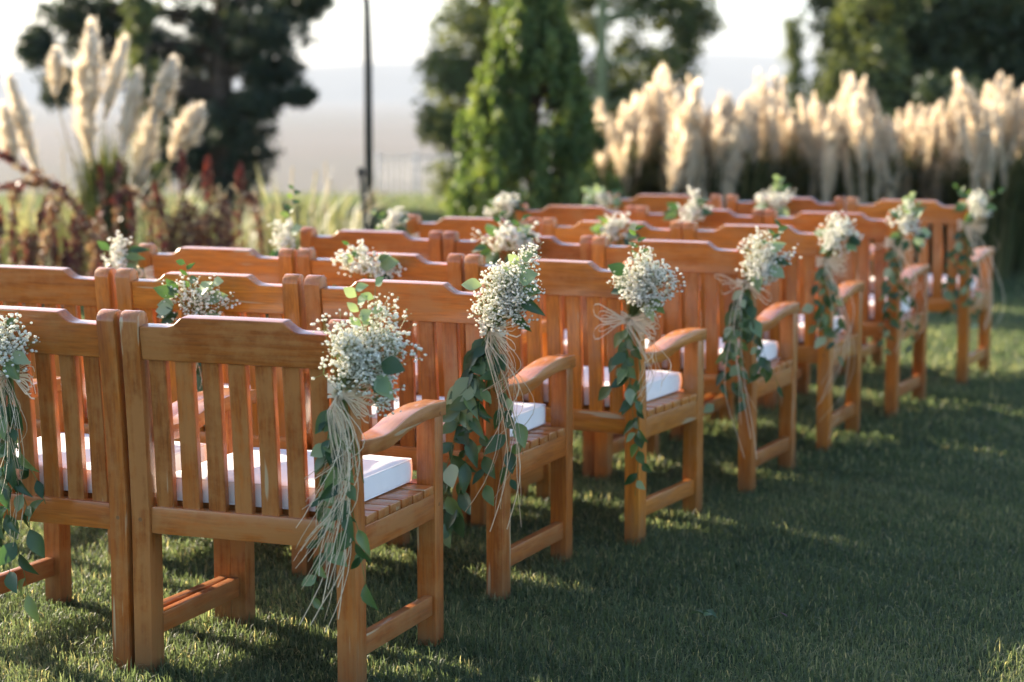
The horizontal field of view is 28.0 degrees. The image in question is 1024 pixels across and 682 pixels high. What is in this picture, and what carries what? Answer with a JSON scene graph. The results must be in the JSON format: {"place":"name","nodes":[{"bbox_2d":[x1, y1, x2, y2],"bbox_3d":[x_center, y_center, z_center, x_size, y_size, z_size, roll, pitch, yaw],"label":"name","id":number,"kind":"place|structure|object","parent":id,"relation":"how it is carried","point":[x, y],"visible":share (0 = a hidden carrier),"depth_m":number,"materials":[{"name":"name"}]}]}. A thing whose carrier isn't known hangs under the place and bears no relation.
{"place":"outdoors","nodes":[
{"label":"outdoors","id":0,"kind":"place"},
{"bbox_2d":[357,167,366,229],"bbox_3d":[-0.979,-0.693,13.617,0.090,0.918,0.053,0,7,0],"label":"garden stake","id":1,"kind":"object","parent":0,"point":[360,172],"visible":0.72,"depth_m":13.57,"materials":[{"name":"metal"}]},
{"bbox_2d":[0,49,825,100],"bbox_3d":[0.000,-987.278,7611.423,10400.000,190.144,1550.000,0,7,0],"label":"hills","id":2,"kind":"structure","parent":0,"point":[733,75],"depth_m":7085.37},
{"bbox_2d":[0,0,839,67],"label":"sky","id":3,"kind":"structure","parent":0,"point":[398,27],"materials":[{"name":"white"}]},
{"bbox_2d":[0,460,1023,681],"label":"grass","id":4,"kind":"structure","parent":0,"point":[954,504],"depth_m":5.77,"materials":[{"name":"green plant"}]},
{"bbox_2d":[689,609,717,618],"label":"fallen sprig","id":5,"kind":"object","parent":4,"relation":"on","point":[708,612],"visible":1,"depth_m":5.49,"materials":[{"name":"green plant"}]},
{"bbox_2d":[0,101,1023,681],"bbox_3d":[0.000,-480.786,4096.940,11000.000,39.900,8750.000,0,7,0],"label":"ground","id":6,"kind":"structure","parent":0,"point":[314,137],"depth_m":8.78,"materials":[{"name":"green plant"}]},
{"bbox_2d":[0,164,74,306],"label":"tall grass plant","id":7,"kind":"object","parent":6,"relation":"on","point":[4,254],"depth_m":13.47,"materials":[{"name":"plant"}]},
{"bbox_2d":[0,182,88,308],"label":"burgundy plant","id":8,"kind":"object","parent":6,"relation":"on","point":[67,259],"visible":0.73,"depth_m":11.19,"materials":[{"name":"red plant"}]},
{"bbox_2d":[0,149,110,266],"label":"burgundy plant","id":9,"kind":"object","parent":6,"relation":"on","point":[36,182],"visible":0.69,"depth_m":11.45,"materials":[{"name":"red plant"}]},
{"bbox_2d":[0,265,117,559],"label":"garden chair","id":10,"kind":"object","parent":6,"relation":"on","point":[71,290],"visible":0.3,"depth_m":6.20,"materials":[{"name":"brown wood"}]},
{"bbox_2d":[17,146,129,274],"bbox_3d":[-2.922,-0.806,13.912,0.981,1.070,1.047,0,7,0],"label":"tall grass plant","id":11,"kind":"object","parent":6,"relation":"on","point":[61,226],"depth_m":13.79,"materials":[{"name":"plant"}]},
{"bbox_2d":[0,14,209,276],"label":"pampas grass","id":12,"kind":"object","parent":6,"relation":"on","point":[87,99],"depth_m":12.45,"materials":[{"name":"beige plant"}]},
{"bbox_2d":[0,305,230,671],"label":"garden chair","id":13,"kind":"object","parent":6,"relation":"on","point":[67,337],"visible":0.59,"depth_m":5.06,"materials":[{"name":"brown wood"}]},
{"bbox_2d":[0,308,45,623],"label":"flower garland","id":14,"kind":"object","parent":13,"relation":"attached to","point":[10,413],"visible":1,"depth_m":5.03,"materials":[{"name":"green plant"}]},
{"bbox_2d":[16,432,206,492],"bbox_3d":[-1.116,0.313,5.380,0.480,0.071,0.452,3,8,23],"label":"seat cushion","id":15,"kind":"object","parent":13,"relation":"on","point":[177,459],"visible":0.21,"depth_m":5.31,"materials":[{"name":"white fabric"}]},
{"bbox_2d":[85,156,169,276],"bbox_3d":[-2.270,-0.555,11.976,0.610,1.052,0.347,2,7,18],"label":"burgundy plant","id":16,"kind":"object","parent":6,"relation":"on","point":[127,190],"visible":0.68,"depth_m":11.88,"materials":[{"name":"red plant"}]},
{"bbox_2d":[118,0,168,222],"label":"cypress tree","id":17,"kind":"object","parent":6,"relation":"on","point":[139,14],"visible":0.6,"depth_m":21.76,"materials":[{"name":"green plant"}]},
{"bbox_2d":[14,0,338,205],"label":"cedar tree","id":18,"kind":"object","parent":6,"relation":"on","point":[234,39],"visible":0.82,"depth_m":24.49,"materials":[{"name":"green plant"}]},
{"bbox_2d":[133,166,227,267],"bbox_3d":[-2.333,-0.680,13.463,0.997,0.928,0.982,0,7,0],"label":"tall grass plant","id":19,"kind":"object","parent":6,"relation":"on","point":[143,233],"depth_m":13.33,"materials":[{"name":"plant"}]},
{"bbox_2d":[159,149,267,254],"bbox_3d":[-1.821,-0.608,12.274,0.554,1.086,0.543,4,8,28],"label":"burgundy plant","id":20,"kind":"object","parent":6,"relation":"on","point":[191,229],"visible":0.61,"depth_m":12.09,"materials":[{"name":"red plant"}]},
{"bbox_2d":[138,243,297,383],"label":"garden chair","id":21,"kind":"object","parent":6,"relation":"on","point":[262,268],"visible":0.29,"depth_m":6.95,"materials":[{"name":"brown wood"}]},
{"bbox_2d":[97,230,157,278],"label":"flower garland","id":22,"kind":"object","parent":21,"relation":"attached to","point":[118,259],"visible":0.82,"depth_m":7.02,"materials":[{"name":"white plant"}]},
{"bbox_2d":[172,185,283,250],"bbox_3d":[-1.899,-0.648,13.663,0.783,0.817,0.957,-4,8,-29],"label":"tall grass plant","id":23,"kind":"object","parent":6,"relation":"on","point":[244,227],"depth_m":13.60,"materials":[{"name":"plant"}]},
{"bbox_2d":[115,268,375,577],"bbox_3d":[-0.792,0.212,6.303,0.612,0.900,0.582,3,7,21],"label":"garden chair","id":24,"kind":"object","parent":6,"relation":"on","point":[256,297],"visible":0.31,"depth_m":5.99,"materials":[{"name":"brown wood"}]},
{"bbox_2d":[153,259,240,425],"bbox_3d":[-0.904,0.011,5.945,0.287,0.496,0.138,3,7,21],"label":"flower garland","id":25,"kind":"object","parent":24,"relation":"attached to","point":[167,291],"visible":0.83,"depth_m":5.93,"materials":[{"name":"white plant"}]},
{"bbox_2d":[119,310,445,681],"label":"garden chair","id":26,"kind":"object","parent":6,"relation":"on","point":[265,347],"visible":0.89,"depth_m":4.93,"materials":[{"name":"brown wood"}]},
{"bbox_2d":[176,447,411,511],"bbox_3d":[-0.554,0.341,5.154,0.480,0.070,0.452,3,7,21],"label":"seat cushion","id":27,"kind":"object","parent":26,"relation":"on","point":[382,474],"visible":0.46,"depth_m":5.09,"materials":[{"name":"white fabric"}]},
{"bbox_2d":[294,277,426,630],"bbox_3d":[-0.357,0.267,4.674,0.238,0.836,0.299,-5,8,-34],"label":"flower garland","id":28,"kind":"object","parent":26,"relation":"attached to","point":[359,353],"visible":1,"depth_m":4.67,"materials":[{"name":"green plant"}]},
{"bbox_2d":[232,167,368,317],"bbox_3d":[-1.403,-0.624,12.794,1.046,0.980,0.853,-3,8,-23],"label":"tall grass plant","id":29,"kind":"object","parent":6,"relation":"on","point":[303,222],"depth_m":12.80,"materials":[{"name":"plant"}]},
{"bbox_2d":[264,162,396,285],"bbox_3d":[-1.239,-0.803,14.505,0.913,0.920,0.819,2,7,17],"label":"tall grass plant","id":30,"kind":"object","parent":6,"relation":"on","point":[342,223],"depth_m":14.48,"materials":[{"name":"plant"}]},
{"bbox_2d":[363,0,375,229],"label":"metal pole","id":31,"kind":"object","parent":6,"relation":"on","point":[368,124],"visible":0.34,"depth_m":15.88,"materials":[{"name":"metal"}]},
{"bbox_2d":[300,227,443,355],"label":"garden chair","id":32,"kind":"object","parent":6,"relation":"on","point":[430,248],"visible":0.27,"depth_m":7.79,"materials":[{"name":"brown wood"}]},
{"bbox_2d":[267,185,313,256],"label":"flower garland","id":33,"kind":"object","parent":32,"relation":"attached to","point":[295,229],"visible":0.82,"depth_m":7.86,"materials":[{"name":"white plant"}]},
{"bbox_2d":[297,248,528,525],"bbox_3d":[-0.326,0.121,7.042,0.612,0.900,0.582,3,8,23],"label":"garden chair","id":34,"kind":"object","parent":6,"relation":"on","point":[419,267],"visible":0.25,"depth_m":6.73,"materials":[{"name":"brown wood"}]},
{"bbox_2d":[330,239,406,339],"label":"flower garland","id":35,"kind":"object","parent":34,"relation":"attached to","point":[386,265],"visible":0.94,"depth_m":6.66,"materials":[{"name":"white plant"}]},
{"bbox_2d":[415,355,417,391],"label":"seat cushion","id":36,"kind":"object","parent":34,"relation":"on","point":[416,375],"visible":0.03,"depth_m":6.82,"materials":[{"name":"white fabric"}]},
{"bbox_2d":[376,152,454,198],"bbox_3d":[-1.101,-2.149,29.457,1.696,1.120,0.047,0,7,0],"label":"wire fence","id":37,"kind":"object","parent":6,"relation":"on","point":[415,157],"visible":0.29,"depth_m":29.42,"materials":[{"name":"grey metal"}]},
{"bbox_2d":[304,275,575,600],"bbox_3d":[-0.202,0.242,6.058,0.612,0.900,0.582,3,8,23],"label":"garden chair","id":38,"kind":"object","parent":6,"relation":"on","point":[428,305],"visible":0.55,"depth_m":5.80,"materials":[{"name":"brown wood"}]},
{"bbox_2d":[372,395,545,444],"bbox_3d":[-0.200,0.228,6.073,0.480,0.070,0.452,3,8,23],"label":"seat cushion","id":39,"kind":"object","parent":38,"relation":"on","point":[537,418],"visible":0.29,"depth_m":6.08,"materials":[{"name":"white fabric"}]},
{"bbox_2d":[443,238,544,547],"bbox_3d":[-0.051,0.156,5.607,0.418,0.881,0.187,7,10,43],"label":"flower garland","id":40,"kind":"object","parent":38,"relation":"attached to","point":[506,296],"visible":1,"depth_m":5.60,"materials":[{"name":"green plant"}]},
{"bbox_2d":[410,0,527,209],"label":"olive green tree","id":41,"kind":"object","parent":6,"relation":"on","point":[455,75],"visible":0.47,"depth_m":23.58,"materials":[{"name":"green plant"}]},
{"bbox_2d":[406,214,541,239],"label":"garden chair","id":42,"kind":"object","parent":6,"relation":"on","point":[462,226],"visible":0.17,"depth_m":8.61,"materials":[{"name":"brown wood"}]},
{"bbox_2d":[371,206,418,237],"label":"flower garland","id":43,"kind":"object","parent":42,"relation":"attached to","point":[393,218],"visible":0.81,"depth_m":8.65,"materials":[{"name":"white plant"}]},
{"bbox_2d":[442,231,622,478],"bbox_3d":[0.131,0.021,7.858,0.612,0.900,0.582,3,8,23],"label":"garden chair","id":44,"kind":"object","parent":6,"relation":"on","point":[552,247],"visible":0.16,"depth_m":7.55,"materials":[{"name":"brown wood"}]},
{"bbox_2d":[471,211,540,264],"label":"flower garland","id":45,"kind":"object","parent":44,"relation":"attached to","point":[522,237],"visible":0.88,"depth_m":7.47,"materials":[{"name":"white plant"}]},
{"bbox_2d":[564,330,567,353],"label":"seat cushion","id":46,"kind":"object","parent":44,"relation":"on","point":[565,341],"visible":0.04,"depth_m":7.67,"materials":[{"name":"white fabric"}]},
{"bbox_2d":[441,0,630,222],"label":"conifer tree","id":47,"kind":"object","parent":6,"relation":"on","point":[534,61],"visible":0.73,"depth_m":14.61,"materials":[{"name":"green plant"}]},
{"bbox_2d":[515,203,636,225],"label":"garden chair","id":48,"kind":"object","parent":6,"relation":"on","point":[568,215],"visible":0.16,"depth_m":9.48,"materials":[{"name":"brown wood"}]},
{"bbox_2d":[483,192,527,224],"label":"flower garland","id":49,"kind":"object","parent":48,"relation":"attached to","point":[499,202],"visible":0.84,"depth_m":9.54,"materials":[{"name":"white plant"}]},
{"bbox_2d":[464,254,706,545],"bbox_3d":[0.247,0.155,6.765,0.612,0.900,0.582,4,8,27],"label":"garden chair","id":50,"kind":"object","parent":6,"relation":"on","point":[573,281],"visible":0.62,"depth_m":6.51,"materials":[{"name":"brown wood"}]},
{"bbox_2d":[524,366,681,406],"bbox_3d":[0.254,0.142,6.778,0.480,0.070,0.452,4,8,27],"label":"seat cushion","id":51,"kind":"object","parent":50,"relation":"on","point":[672,382],"visible":0.29,"depth_m":6.71,"materials":[{"name":"white fabric"}]},
{"bbox_2d":[593,226,685,492],"bbox_3d":[0.386,0.068,6.293,0.176,0.845,0.306,-6,9,-39],"label":"flower garland","id":52,"kind":"object","parent":50,"relation":"attached to","point":[643,275],"visible":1,"depth_m":6.29,"materials":[{"name":"green plant"}]},
{"bbox_2d":[542,218,718,441],"bbox_3d":[0.512,-0.077,8.663,0.612,0.900,0.582,3,8,22],"label":"garden chair","id":53,"kind":"object","parent":6,"relation":"on","point":[568,234],"visible":0.19,"depth_m":8.37,"materials":[{"name":"brown wood"}]},
{"bbox_2d":[589,212,640,244],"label":"flower garland","id":54,"kind":"object","parent":53,"relation":"attached to","point":[614,226],"visible":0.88,"depth_m":8.27,"materials":[{"name":"white plant"}]},
{"bbox_2d":[542,0,727,142],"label":"pine tree","id":55,"kind":"object","parent":6,"relation":"on","point":[686,26],"visible":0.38,"depth_m":23.26,"materials":[{"name":"green plant"}]},
{"bbox_2d":[629,61,687,193],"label":"pampas grass","id":56,"kind":"object","parent":6,"relation":"on","point":[662,96],"depth_m":16.13,"materials":[{"name":"beige plant"}]},
{"bbox_2d":[608,192,722,212],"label":"garden chair","id":57,"kind":"object","parent":6,"relation":"on","point":[655,203],"visible":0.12,"depth_m":10.46,"materials":[{"name":"brown wood"}]},
{"bbox_2d":[581,184,622,211],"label":"flower garland","id":58,"kind":"object","parent":57,"relation":"attached to","point":[589,199],"visible":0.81,"depth_m":10.50,"materials":[{"name":"white plant"}]},
{"bbox_2d":[592,236,799,493],"bbox_3d":[0.681,0.054,7.591,0.612,0.900,0.582,3,8,25],"label":"garden chair","id":59,"kind":"object","parent":6,"relation":"on","point":[692,260],"visible":0.52,"depth_m":7.33,"materials":[{"name":"brown wood"}]},
{"bbox_2d":[645,336,777,370],"bbox_3d":[0.691,0.041,7.603,0.480,0.071,0.452,3,8,24],"label":"seat cushion","id":60,"kind":"object","parent":59,"relation":"on","point":[770,350],"visible":0.25,"depth_m":7.57,"materials":[{"name":"white fabric"}]},
{"bbox_2d":[704,218,801,458],"bbox_3d":[0.838,-0.010,7.153,0.184,0.841,0.294,-5,9,-38],"label":"flower garland","id":61,"kind":"object","parent":59,"relation":"attached to","point":[739,317],"visible":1,"depth_m":7.13,"materials":[{"name":"green plant"}]},
{"bbox_2d":[626,74,772,200],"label":"pampas grass","id":62,"kind":"object","parent":6,"relation":"on","point":[684,164],"depth_m":15.29,"materials":[{"name":"beige plant"}]},
{"bbox_2d":[635,206,764,408],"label":"garden chair","id":63,"kind":"object","parent":6,"relation":"on","point":[717,219],"visible":0.14,"depth_m":9.19,"materials":[{"name":"brown wood"}]},
{"bbox_2d":[663,186,712,229],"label":"flower garland","id":64,"kind":"object","parent":63,"relation":"attached to","point":[671,212],"visible":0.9,"depth_m":9.14,"materials":[{"name":"grey plant"}]},
{"bbox_2d":[693,74,821,208],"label":"pampas grass","id":65,"kind":"object","parent":6,"relation":"on","point":[743,119],"depth_m":15.48,"materials":[{"name":"beige plant"}]},
{"bbox_2d":[683,222,864,451],"bbox_3d":[1.072,-0.047,8.418,0.612,0.900,0.582,3,8,23],"label":"garden chair","id":66,"kind":"object","parent":6,"relation":"on","point":[731,236],"visible":0.55,"depth_m":8.14,"materials":[{"name":"brown wood"}]},
{"bbox_2d":[764,315,843,341],"bbox_3d":[1.077,-0.061,8.431,0.480,0.070,0.452,3,8,23],"label":"seat cushion","id":67,"kind":"object","parent":66,"relation":"on","point":[801,329],"visible":0.16,"depth_m":8.22,"materials":[{"name":"white fabric"}]},
{"bbox_2d":[801,210,863,439],"bbox_3d":[1.242,-0.060,7.975,0.226,0.894,0.164,7,10,45],"label":"flower garland","id":68,"kind":"object","parent":66,"relation":"attached to","point":[830,235],"visible":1,"depth_m":7.95,"materials":[{"name":"green plant"}]},
{"bbox_2d":[779,14,809,146],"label":"cypress tree","id":69,"kind":"object","parent":6,"relation":"on","point":[794,40],"visible":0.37,"depth_m":41.52,"materials":[{"name":"green plant"}]},
{"bbox_2d":[726,195,867,376],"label":"garden chair","id":70,"kind":"object","parent":6,"relation":"on","point":[796,206],"visible":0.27,"depth_m":10.19,"materials":[{"name":"brown wood"}]},
{"bbox_2d":[754,175,795,216],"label":"flower garland","id":71,"kind":"object","parent":70,"relation":"attached to","point":[782,210],"visible":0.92,"depth_m":10.13,"materials":[{"name":"white plant"}]},
{"bbox_2d":[608,65,1020,134],"bbox_3d":[3.544,-1.621,18.545,5.684,1.719,1.072,0,7,0],"label":"hedge","id":72,"kind":"object","parent":6,"relation":"on","point":[927,90],"visible":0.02,"depth_m":18.46,"materials":[{"name":"green plant"}]},
{"bbox_2d":[764,209,929,418],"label":"garden chair","id":73,"kind":"object","parent":6,"relation":"on","point":[878,231],"visible":0.5,"depth_m":8.98,"materials":[{"name":"brown wood"}]},
{"bbox_2d":[838,294,911,318],"bbox_3d":[1.520,-0.164,9.271,0.480,0.070,0.452,3,8,25],"label":"seat cushion","id":74,"kind":"object","parent":73,"relation":"on","point":[871,310],"visible":0.16,"depth_m":9.10,"materials":[{"name":"white fabric"}]},
{"bbox_2d":[874,192,930,357],"bbox_3d":[1.672,-0.279,8.796,0.144,0.724,0.246,-6,9,-40],"label":"flower garland","id":75,"kind":"object","parent":73,"relation":"attached to","point":[910,209],"visible":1,"depth_m":8.78,"materials":[{"name":"green plant"}]},
{"bbox_2d":[785,71,943,277],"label":"pampas grass","id":76,"kind":"object","parent":6,"relation":"on","point":[873,176],"depth_m":15.19,"materials":[{"name":"beige plant"}]},
{"bbox_2d":[808,0,939,124],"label":"olive green tree","id":77,"kind":"object","parent":6,"relation":"on","point":[881,69],"visible":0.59,"depth_m":20.17,"materials":[{"name":"green plant"}]},
{"bbox_2d":[797,0,1023,122],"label":"broad tree","id":78,"kind":"object","parent":6,"relation":"on","point":[982,40],"visible":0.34,"depth_m":21.86,"materials":[{"name":"green plant"}]},
{"bbox_2d":[883,102,944,269],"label":"pampas grass","id":79,"kind":"object","parent":6,"relation":"on","point":[910,125],"depth_m":15.99,"materials":[{"name":"beige plant"}]},
{"bbox_2d":[845,197,994,384],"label":"garden chair","id":80,"kind":"object","parent":6,"relation":"on","point":[936,214],"visible":0.46,"depth_m":9.97,"materials":[{"name":"brown wood"}]},
{"bbox_2d":[870,274,977,294],"bbox_3d":[2.041,-0.286,10.271,0.480,0.070,0.452,3,8,25],"label":"seat cushion","id":81,"kind":"object","parent":80,"relation":"on","point":[973,286],"visible":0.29,"depth_m":10.15,"materials":[{"name":"white fabric"}]},
{"bbox_2d":[941,183,1004,330],"bbox_3d":[2.184,-0.400,9.788,0.165,0.705,0.284,-5,9,-37],"label":"flower garland","id":82,"kind":"object","parent":80,"relation":"attached to","point":[967,224],"visible":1,"depth_m":9.78,"materials":[{"name":"green plant"}]},
{"bbox_2d":[912,69,1023,280],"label":"pampas grass","id":83,"kind":"object","parent":6,"relation":"on","point":[982,162],"depth_m":15.25,"materials":[{"name":"beige plant"}]},
{"bbox_2d":[0,191,1023,322],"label":"grass","id":84,"kind":"structure","parent":0,"point":[403,198],"depth_m":24.08,"materials":[{"name":"plant"}]},
{"bbox_2d":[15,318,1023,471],"bbox_3d":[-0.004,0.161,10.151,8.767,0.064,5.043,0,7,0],"label":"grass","id":85,"kind":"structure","parent":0,"point":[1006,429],"depth_m":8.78,"materials":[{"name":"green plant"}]},
{"bbox_2d":[591,83,665,198],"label":"pampas grass","id":86,"kind":"object","parent":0,"point":[620,161],"depth_m":15.73,"materials":[{"name":"beige plant"}]},
{"bbox_2d":[752,67,814,196],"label":"pampas grass","id":87,"kind":"object","parent":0,"point":[788,122],"depth_m":16.21,"materials":[{"name":"beige plant"}]},
{"bbox_2d":[776,73,865,202],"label":"pampas grass","id":88,"kind":"object","parent":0,"point":[813,138],"depth_m":15.60,"materials":[{"name":"beige plant"}]},
{"bbox_2d":[898,99,1022,271],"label":"pampas grass","id":89,"kind":"object","parent":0,"point":[939,126],"depth_m":15.93,"materials":[{"name":"beige plant"}]},
{"bbox_2d":[955,71,1023,273],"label":"pampas grass","id":90,"kind":"object","parent":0,"point":[1015,119],"depth_m":15.86,"materials":[{"name":"beige plant"}]}
]}

